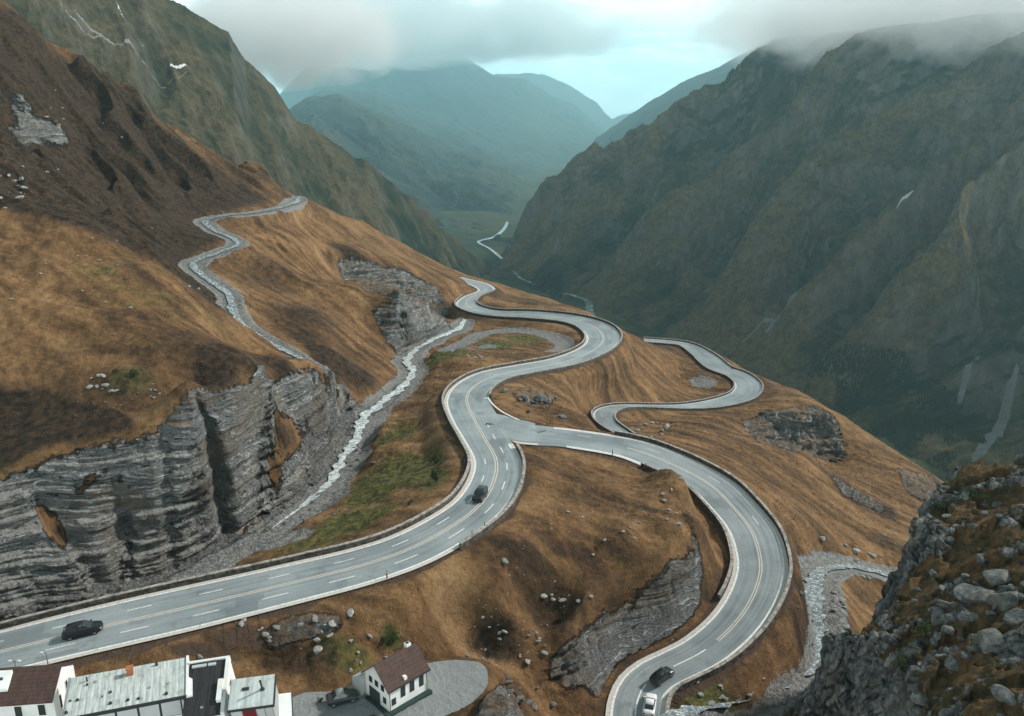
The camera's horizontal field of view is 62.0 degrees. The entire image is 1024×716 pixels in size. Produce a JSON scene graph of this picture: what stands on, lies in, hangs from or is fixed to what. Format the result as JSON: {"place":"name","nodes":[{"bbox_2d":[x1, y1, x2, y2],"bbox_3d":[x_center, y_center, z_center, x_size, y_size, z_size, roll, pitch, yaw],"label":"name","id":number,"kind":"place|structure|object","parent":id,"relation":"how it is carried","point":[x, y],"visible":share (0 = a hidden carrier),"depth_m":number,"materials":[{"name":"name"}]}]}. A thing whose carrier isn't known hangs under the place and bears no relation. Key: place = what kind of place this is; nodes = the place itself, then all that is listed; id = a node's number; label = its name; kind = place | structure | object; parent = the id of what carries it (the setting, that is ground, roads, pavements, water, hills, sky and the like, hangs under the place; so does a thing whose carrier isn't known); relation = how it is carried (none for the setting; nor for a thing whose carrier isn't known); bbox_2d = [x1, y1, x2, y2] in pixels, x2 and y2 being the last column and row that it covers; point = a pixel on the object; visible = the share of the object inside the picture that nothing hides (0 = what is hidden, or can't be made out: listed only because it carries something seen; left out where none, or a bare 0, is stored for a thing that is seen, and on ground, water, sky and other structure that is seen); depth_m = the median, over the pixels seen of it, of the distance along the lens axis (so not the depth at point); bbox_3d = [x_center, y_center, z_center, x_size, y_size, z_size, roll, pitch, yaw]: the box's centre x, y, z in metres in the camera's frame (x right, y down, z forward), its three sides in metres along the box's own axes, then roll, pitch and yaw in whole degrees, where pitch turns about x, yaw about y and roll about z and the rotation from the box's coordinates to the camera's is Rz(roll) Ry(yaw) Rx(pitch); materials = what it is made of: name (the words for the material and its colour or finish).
{"place":"outdoors","nodes":[
{"label":"outdoors","id":0,"kind":"place"},
{"bbox_2d":[3,0,493,277],"bbox_3d":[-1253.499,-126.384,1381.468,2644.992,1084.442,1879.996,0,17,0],"label":"mountain slope","id":1,"kind":"structure","parent":0,"point":[196,77],"depth_m":936.19,"materials":[{"name":"green plant"}]},
{"bbox_2d":[189,196,320,367],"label":"hill stream","id":2,"kind":"structure","parent":0,"point":[232,309],"depth_m":225.94,"materials":[{"name":"liquid"}]},
{"bbox_2d":[0,277,619,667],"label":"road","id":3,"kind":"structure","parent":0,"point":[482,410],"depth_m":102.01,"materials":[{"name":"grey asphalt"}]},
{"bbox_2d":[61,619,103,640],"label":"car","id":4,"kind":"object","parent":3,"relation":"on","point":[72,630],"visible":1,"depth_m":92.62,"materials":[{"name":"black paint"}]},
{"bbox_2d":[0,459,485,641],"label":"lane dashes","id":5,"kind":"object","parent":3,"relation":"on","point":[289,573],"visible":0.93,"depth_m":101.20,"materials":[{"name":"paint"}]},
{"bbox_2d":[25,444,522,665],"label":"edge line","id":6,"kind":"object","parent":3,"relation":"on","point":[301,601],"visible":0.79,"depth_m":94.81,"materials":[{"name":"white paint"}]},
{"bbox_2d":[45,426,507,650],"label":"lane dashes","id":7,"kind":"object","parent":3,"relation":"on","point":[329,582],"visible":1,"depth_m":98.84,"materials":[{"name":"paint"}]},
{"bbox_2d":[0,284,588,632],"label":"edge line","id":8,"kind":"object","parent":3,"relation":"on","point":[367,544],"visible":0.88,"depth_m":104.67,"materials":[{"name":"white paint"}]},
{"bbox_2d":[0,287,602,650],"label":"line","id":9,"kind":"object","parent":3,"relation":"on","point":[356,565],"visible":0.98,"depth_m":103.56,"materials":[{"name":"paint"}]},
{"bbox_2d":[0,290,603,652],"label":"line","id":10,"kind":"object","parent":3,"relation":"on","point":[362,565],"visible":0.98,"depth_m":103.66,"materials":[{"name":"paint"}]},
{"bbox_2d":[472,485,487,501],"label":"car","id":11,"kind":"object","parent":3,"relation":"on","point":[480,492],"visible":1,"depth_m":116.48,"materials":[{"name":"black paint"}]},
{"bbox_2d":[487,397,519,419],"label":"edge line","id":12,"kind":"object","parent":3,"relation":"on","point":[500,410],"visible":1,"depth_m":161.35,"materials":[{"name":"paint"}]},
{"bbox_2d":[462,277,620,398],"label":"road shoulder","id":13,"kind":"object","parent":3,"relation":"on","point":[538,311],"visible":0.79,"depth_m":290.76},
{"bbox_2d":[465,278,619,398],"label":"edge line","id":14,"kind":"object","parent":3,"relation":"on","point":[545,312],"visible":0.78,"depth_m":284.00,"materials":[{"name":"paint"}]},
{"bbox_2d":[272,319,466,528],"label":"stream","id":15,"kind":"structure","parent":0,"point":[334,474],"depth_m":177.23,"materials":[{"name":"white liquid"}]},
{"bbox_2d":[309,89,539,173],"bbox_3d":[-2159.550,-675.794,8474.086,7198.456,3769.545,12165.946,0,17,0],"label":"ridge","id":16,"kind":"structure","parent":0,"point":[443,131],"depth_m":6038.60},
{"bbox_2d":[289,93,562,297],"bbox_3d":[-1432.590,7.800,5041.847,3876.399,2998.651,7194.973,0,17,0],"label":"ridge","id":17,"kind":"structure","parent":0,"point":[401,157],"depth_m":3320.09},
{"bbox_2d":[280,36,604,163],"bbox_3d":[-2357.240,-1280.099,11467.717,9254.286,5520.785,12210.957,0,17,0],"label":"mountain","id":18,"kind":"structure","parent":0,"point":[528,121],"depth_m":8461.80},
{"bbox_2d":[0,0,944,715],"bbox_3d":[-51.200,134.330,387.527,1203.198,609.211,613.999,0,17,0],"label":"hillside","id":19,"kind":"structure","parent":0,"point":[202,472],"depth_m":137.24,"materials":[{"name":"brown plant"}]},
{"bbox_2d":[0,663,74,715],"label":"brown roofed house","id":20,"kind":"structure","parent":19,"relation":"on","point":[37,690],"depth_m":77.30,"materials":[{"name":"paint"}]},
{"bbox_2d":[13,705,23,715],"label":"window","id":21,"kind":"structure","parent":20,"relation":"in","point":[18,710],"depth_m":76.73,"materials":[{"name":"glass"}]},
{"bbox_2d":[36,704,46,715],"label":"window","id":22,"kind":"structure","parent":20,"relation":"in","point":[41,708],"depth_m":76.97,"materials":[{"name":"glass"}]},
{"bbox_2d":[58,693,62,709],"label":"window","id":23,"kind":"structure","parent":20,"relation":"in","point":[59,697],"depth_m":78.27,"materials":[{"name":"paint"}]},
{"bbox_2d":[62,655,192,715],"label":"long hall","id":24,"kind":"structure","parent":19,"relation":"on","point":[163,688],"depth_m":77.23,"materials":[{"name":"paint"}]},
{"bbox_2d":[116,708,138,715],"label":"window","id":25,"kind":"structure","parent":24,"relation":"in","point":[132,712],"depth_m":75.98,"materials":[{"name":"paint"}]},
{"bbox_2d":[138,704,161,715],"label":"window","id":26,"kind":"structure","parent":24,"relation":"in","point":[153,710],"depth_m":76.63,"materials":[{"name":"paint"}]},
{"bbox_2d":[160,700,182,715],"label":"window","id":27,"kind":"structure","parent":24,"relation":"in","point":[173,708],"depth_m":77.28,"materials":[{"name":"paint"}]},
{"bbox_2d":[126,367,138,377],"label":"bush","id":28,"kind":"object","parent":19,"relation":"on","point":[133,372],"visible":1,"depth_m":128.46,"materials":[{"name":"green plant"}]},
{"bbox_2d":[182,655,235,715],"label":"dark roofed block","id":29,"kind":"structure","parent":19,"relation":"on","point":[212,678],"depth_m":78.08,"materials":[{"name":"paint"}]},
{"bbox_2d":[227,674,278,715],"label":"flat roofed annexe","id":30,"kind":"structure","parent":19,"relation":"on","point":[254,696],"depth_m":76.47,"materials":[{"name":"grey paint"}]},
{"bbox_2d":[242,710,256,715],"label":"door","id":31,"kind":"structure","parent":30,"relation":"in","point":[250,712],"depth_m":76.00,"materials":[{"name":"red paint"}]},
{"bbox_2d":[278,692,292,715],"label":"white shed","id":32,"kind":"structure","parent":19,"relation":"on","point":[285,704],"depth_m":74.26,"materials":[{"name":"paint"}]},
{"bbox_2d":[0,294,585,628],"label":"parapet wall","id":33,"kind":"structure","parent":19,"relation":"on","point":[445,501],"depth_m":104.56,"materials":[{"name":"stone"}]},
{"bbox_2d":[312,615,317,621],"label":"boulder","id":34,"kind":"object","parent":19,"relation":"on","point":[314,618],"visible":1,"depth_m":92.94,"materials":[{"name":"stone"}]},
{"bbox_2d":[313,646,322,654],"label":"boulder","id":35,"kind":"object","parent":19,"relation":"on","point":[316,650],"visible":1,"depth_m":90.45,"materials":[{"name":"stone"}]},
{"bbox_2d":[328,619,336,626],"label":"boulder","id":36,"kind":"object","parent":19,"relation":"on","point":[331,623],"visible":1,"depth_m":92.40,"materials":[{"name":"stone"}]},
{"bbox_2d":[325,687,358,707],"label":"car","id":37,"kind":"object","parent":19,"relation":"on","point":[338,696],"visible":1,"depth_m":84.93,"materials":[{"name":"grey paint"}]},
{"bbox_2d":[346,609,353,616],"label":"boulder","id":38,"kind":"object","parent":19,"relation":"on","point":[350,613],"visible":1,"depth_m":93.49,"materials":[{"name":"stone"}]},
{"bbox_2d":[387,633,397,642],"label":"bush","id":39,"kind":"object","parent":19,"relation":"on","point":[395,637],"visible":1,"depth_m":93.69,"materials":[{"name":"green plant"}]},
{"bbox_2d":[352,641,432,715],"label":"cottage","id":40,"kind":"structure","parent":19,"relation":"on","point":[394,684],"depth_m":85.07,"materials":[{"name":"paint"}]},
{"bbox_2d":[369,685,379,703],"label":"door","id":41,"kind":"structure","parent":40,"relation":"in","point":[374,694],"depth_m":85.22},
{"bbox_2d":[400,686,405,697],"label":"window","id":42,"kind":"structure","parent":40,"relation":"in","point":[402,689],"depth_m":84.52,"materials":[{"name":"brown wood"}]},
{"bbox_2d":[410,680,414,691],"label":"window","id":43,"kind":"structure","parent":40,"relation":"in","point":[412,687],"depth_m":85.29,"materials":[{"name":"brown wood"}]},
{"bbox_2d":[419,675,423,686],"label":"window","id":44,"kind":"structure","parent":40,"relation":"in","point":[421,679],"depth_m":86.08,"materials":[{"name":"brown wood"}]},
{"bbox_2d":[429,453,441,462],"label":"bush","id":45,"kind":"object","parent":19,"relation":"on","point":[436,458],"visible":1,"depth_m":137.21,"materials":[{"name":"green plant"}]},
{"bbox_2d":[430,466,443,481],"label":"bush","id":46,"kind":"object","parent":19,"relation":"on","point":[434,475],"visible":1,"depth_m":125.24,"materials":[{"name":"green plant"}]},
{"bbox_2d":[459,443,525,549],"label":"parapet wall","id":47,"kind":"structure","parent":19,"relation":"on","point":[487,527],"depth_m":111.01,"materials":[{"name":"stone"}]},
{"bbox_2d":[536,394,546,401],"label":"boulder","id":48,"kind":"object","parent":19,"relation":"on","point":[540,398],"visible":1,"depth_m":174.25,"materials":[{"name":"grey stone"}]},
{"bbox_2d":[476,288,622,397],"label":"parapet wall","id":49,"kind":"structure","parent":19,"relation":"on","point":[519,376],"depth_m":229.10,"materials":[{"name":"concrete"}]},
{"bbox_2d":[641,462,733,600],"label":"parapet wall","id":50,"kind":"structure","parent":19,"relation":"on","point":[703,504],"depth_m":127.90,"materials":[{"name":"concrete"}]},
{"bbox_2d":[614,430,792,711],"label":"parapet wall","id":51,"kind":"structure","parent":19,"relation":"on","point":[722,665],"depth_m":115.28,"materials":[{"name":"stone"}]},
{"bbox_2d":[707,700,714,705],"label":"boulder","id":52,"kind":"object","parent":19,"relation":"on","point":[711,703],"visible":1,"depth_m":98.50,"materials":[{"name":"stone"}]},
{"bbox_2d":[497,414,546,433],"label":"road fork","id":53,"kind":"object","parent":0,"point":[502,417],"visible":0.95,"depth_m":155.27,"materials":[{"name":"asphalt"}]},
{"bbox_2d":[477,222,595,316],"bbox_3d":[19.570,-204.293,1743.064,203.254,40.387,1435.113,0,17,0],"label":"river","id":54,"kind":"structure","parent":0,"point":[589,305],"depth_m":1463.73,"materials":[{"name":"liquid"}]},
{"bbox_2d":[495,73,636,131],"bbox_3d":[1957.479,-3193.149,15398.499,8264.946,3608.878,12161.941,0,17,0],"label":"mountain","id":55,"kind":"structure","parent":0,"point":[595,112],"depth_m":13047.67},
{"bbox_2d":[174,0,968,118],"label":"sky","id":56,"kind":"structure","parent":0,"point":[622,55],"materials":[{"name":"grey"}]},
{"bbox_2d":[494,418,784,715],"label":"branch road","id":57,"kind":"structure","parent":0,"point":[635,681],"depth_m":120.29,"materials":[{"name":"grey asphalt"}]},
{"bbox_2d":[513,441,537,444],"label":"road shoulder","id":58,"kind":"object","parent":57,"relation":"on","point":[526,443],"visible":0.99,"depth_m":142.44},
{"bbox_2d":[642,693,656,715],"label":"car","id":59,"kind":"object","parent":57,"relation":"on","point":[649,704],"visible":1,"depth_m":97.61,"materials":[{"name":"white paint"}]},
{"bbox_2d":[566,446,736,715],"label":"road shoulder","id":60,"kind":"object","parent":57,"relation":"on","point":[629,668],"visible":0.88,"depth_m":109.33},
{"bbox_2d":[568,446,738,715],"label":"edge line","id":61,"kind":"object","parent":57,"relation":"on","point":[683,642],"visible":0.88,"depth_m":111.03,"materials":[{"name":"paint"}]},
{"bbox_2d":[649,666,674,685],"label":"car","id":62,"kind":"object","parent":57,"relation":"on","point":[659,676],"visible":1,"depth_m":101.36,"materials":[{"name":"grey paint"}]},
{"bbox_2d":[554,428,784,715],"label":"edge line","id":63,"kind":"object","parent":57,"relation":"on","point":[742,644],"visible":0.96,"depth_m":115.34,"materials":[{"name":"paint"}]},
{"bbox_2d":[634,649,705,714],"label":"dashes","id":64,"kind":"object","parent":57,"relation":"on","point":[646,684],"visible":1,"depth_m":101.34,"materials":[{"name":"paint"}]},
{"bbox_2d":[553,427,788,714],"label":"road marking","id":65,"kind":"object","parent":57,"relation":"on","point":[786,570],"visible":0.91,"depth_m":127.23,"materials":[{"name":"white paint"}]},
{"bbox_2d":[628,448,759,639],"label":"line","id":66,"kind":"object","parent":57,"relation":"on","point":[753,538],"visible":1,"depth_m":122.54,"materials":[{"name":"paint"}]},
{"bbox_2d":[627,447,762,640],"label":"line","id":67,"kind":"object","parent":57,"relation":"on","point":[758,547],"visible":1,"depth_m":120.48,"materials":[{"name":"paint"}]},
{"bbox_2d":[593,338,761,432],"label":"side road","id":68,"kind":"structure","parent":0,"point":[747,386],"depth_m":260.61,"materials":[{"name":"grey asphalt"}]},
{"bbox_2d":[591,342,734,432],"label":"parapet wall","id":69,"kind":"structure","parent":68,"relation":"on","point":[597,423],"depth_m":245.13,"materials":[{"name":"stone"}]},
{"bbox_2d":[593,383,735,418],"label":"edge line","id":70,"kind":"object","parent":68,"relation":"on","point":[681,404],"visible":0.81,"depth_m":246.11,"materials":[{"name":"paint"}]},
{"bbox_2d":[612,339,761,431],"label":"edge line","id":71,"kind":"object","parent":68,"relation":"on","point":[706,350],"visible":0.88,"depth_m":270.79,"materials":[{"name":"paint"}]},
{"bbox_2d":[614,337,763,433],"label":"parapet wall","id":72,"kind":"structure","parent":68,"relation":"on","point":[684,409],"depth_m":243.55,"materials":[{"name":"concrete"}]},
{"bbox_2d":[438,164,948,481],"bbox_3d":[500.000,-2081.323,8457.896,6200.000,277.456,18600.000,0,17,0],"label":"valley floor","id":73,"kind":"structure","parent":0,"point":[529,186],"depth_m":2052.58,"materials":[{"name":"green plant"}]},
{"bbox_2d":[804,342,985,470],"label":"forest","id":74,"kind":"object","parent":73,"relation":"on","point":[937,420],"visible":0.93,"depth_m":805.07,"materials":[{"name":"green plant"}]},
{"bbox_2d":[594,25,865,147],"bbox_3d":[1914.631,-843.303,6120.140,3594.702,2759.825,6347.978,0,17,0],"label":"ridge","id":75,"kind":"structure","parent":0,"point":[649,112],"depth_m":5008.11,"materials":[{"name":"grey"}]},
{"bbox_2d":[492,0,1023,472],"bbox_3d":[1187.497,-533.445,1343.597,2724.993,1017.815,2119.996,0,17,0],"label":"mountain slope","id":76,"kind":"structure","parent":0,"point":[786,212],"depth_m":1090.42,"materials":[{"name":"green plant"}]},
{"bbox_2d":[660,563,888,715],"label":"stream","id":77,"kind":"structure","parent":0,"point":[816,581],"depth_m":127.13,"materials":[{"name":"liquid"}]},
{"bbox_2d":[792,454,1023,715],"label":"rocky crag","id":78,"kind":"structure","parent":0,"point":[855,674],"depth_m":80.22,"materials":[{"name":"grey stone"}]},
{"bbox_2d":[890,654,913,667],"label":"heather clump","id":79,"kind":"object","parent":78,"relation":"on","point":[901,659],"visible":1,"depth_m":73.60,"materials":[{"name":"green plant"}]},
{"bbox_2d":[911,691,928,705],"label":"boulder","id":80,"kind":"object","parent":78,"relation":"on","point":[920,698],"visible":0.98,"depth_m":68.55,"materials":[{"name":"grey stone"}]},
{"bbox_2d":[910,619,939,635],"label":"heather clump","id":81,"kind":"object","parent":78,"relation":"on","point":[927,627],"visible":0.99,"depth_m":74.96,"materials":[{"name":"green plant"}]},
{"bbox_2d":[929,569,936,576],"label":"boulder","id":82,"kind":"object","parent":78,"relation":"on","point":[932,572],"visible":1,"depth_m":82.87,"materials":[{"name":"grey stone"}]},
{"bbox_2d":[931,608,945,625],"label":"boulder","id":83,"kind":"object","parent":78,"relation":"on","point":[938,617],"visible":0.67,"depth_m":76.57,"materials":[{"name":"grey stone"}]},
{"bbox_2d":[929,501,947,513],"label":"heather clump","id":84,"kind":"object","parent":78,"relation":"on","point":[942,507],"visible":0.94,"depth_m":91.15,"materials":[{"name":"green plant"}]},
{"bbox_2d":[937,599,949,605],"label":"boulder","id":85,"kind":"object","parent":78,"relation":"on","point":[939,601],"visible":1,"depth_m":77.19,"materials":[{"name":"grey stone"}]},
{"bbox_2d":[941,625,954,634],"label":"boulder","id":86,"kind":"object","parent":78,"relation":"on","point":[947,629],"visible":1,"depth_m":73.20,"materials":[{"name":"grey stone"}]},
{"bbox_2d":[945,536,954,544],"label":"boulder","id":87,"kind":"object","parent":78,"relation":"on","point":[949,540],"visible":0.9,"depth_m":85.68,"materials":[{"name":"grey stone"}]},
{"bbox_2d":[945,614,957,622],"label":"boulder","id":88,"kind":"object","parent":78,"relation":"on","point":[951,618],"visible":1,"depth_m":74.59,"materials":[{"name":"grey stone"}]},
{"bbox_2d":[944,653,959,671],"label":"boulder","id":89,"kind":"object","parent":78,"relation":"on","point":[951,663],"visible":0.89,"depth_m":68.88,"materials":[{"name":"grey stone"}]},
{"bbox_2d":[960,650,971,660],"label":"boulder","id":90,"kind":"object","parent":78,"relation":"on","point":[966,655],"visible":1,"depth_m":68.15,"materials":[{"name":"grey stone"}]},
{"bbox_2d":[957,612,978,621],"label":"boulder","id":91,"kind":"object","parent":78,"relation":"on","point":[972,616],"visible":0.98,"depth_m":73.55,"materials":[{"name":"grey stone"}]},
{"bbox_2d":[966,646,978,651],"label":"boulder","id":92,"kind":"object","parent":78,"relation":"on","point":[970,648],"visible":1,"depth_m":68.26,"materials":[{"name":"grey stone"}]},
{"bbox_2d":[959,484,989,499],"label":"heather clump","id":93,"kind":"object","parent":78,"relation":"on","point":[974,491],"visible":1,"depth_m":89.79,"materials":[{"name":"green plant"}]},
{"bbox_2d":[954,583,996,603],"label":"boulder","id":94,"kind":"object","parent":78,"relation":"on","point":[966,593],"visible":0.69,"depth_m":75.13,"materials":[{"name":"grey stone"}]},
{"bbox_2d":[976,553,988,565],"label":"boulder","id":95,"kind":"object","parent":78,"relation":"on","point":[981,560],"visible":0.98,"depth_m":80.06,"materials":[{"name":"grey stone"}]},
{"bbox_2d":[985,610,996,615],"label":"boulder","id":96,"kind":"object","parent":78,"relation":"on","point":[990,613],"visible":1,"depth_m":72.38,"materials":[{"name":"grey stone"}]},
{"bbox_2d":[977,628,1006,653],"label":"boulder","id":97,"kind":"object","parent":78,"relation":"on","point":[991,640],"visible":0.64,"depth_m":67.92,"materials":[{"name":"grey stone"}]},
{"bbox_2d":[983,569,1011,587],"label":"boulder","id":98,"kind":"object","parent":78,"relation":"on","point":[995,578],"visible":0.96,"depth_m":75.35,"materials":[{"name":"grey stone"}]},
{"bbox_2d":[992,502,1002,508],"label":"boulder","id":99,"kind":"object","parent":78,"relation":"on","point":[995,505],"visible":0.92,"depth_m":87.36,"materials":[{"name":"grey stone"}]},
{"bbox_2d":[988,591,1018,611],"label":"boulder","id":100,"kind":"object","parent":78,"relation":"on","point":[1004,601],"visible":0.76,"depth_m":72.23,"materials":[{"name":"grey stone"}]},
{"bbox_2d":[991,684,1015,704],"bbox_3d":[34.934,23.884,60.207,1.211,1.136,2.115,-14,22,-39],"label":"boulder","id":101,"kind":"object","parent":78,"relation":"on","point":[1000,693],"visible":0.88,"depth_m":59.98,"materials":[{"name":"grey stone"}]},
{"bbox_2d":[1001,547,1015,557],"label":"boulder","id":102,"kind":"object","parent":78,"relation":"on","point":[1007,552],"visible":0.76,"depth_m":77.80,"materials":[{"name":"grey stone"}]},
{"bbox_2d":[1003,608,1023,625],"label":"boulder","id":103,"kind":"object","parent":78,"relation":"on","point":[1014,617],"visible":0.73,"depth_m":69.45,"materials":[{"name":"grey stone"}]},
{"bbox_2d":[1018,592,1023,599],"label":"boulder","id":104,"kind":"object","parent":78,"relation":"on","point":[1021,596],"visible":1,"depth_m":71.83,"materials":[{"name":"grey stone"}]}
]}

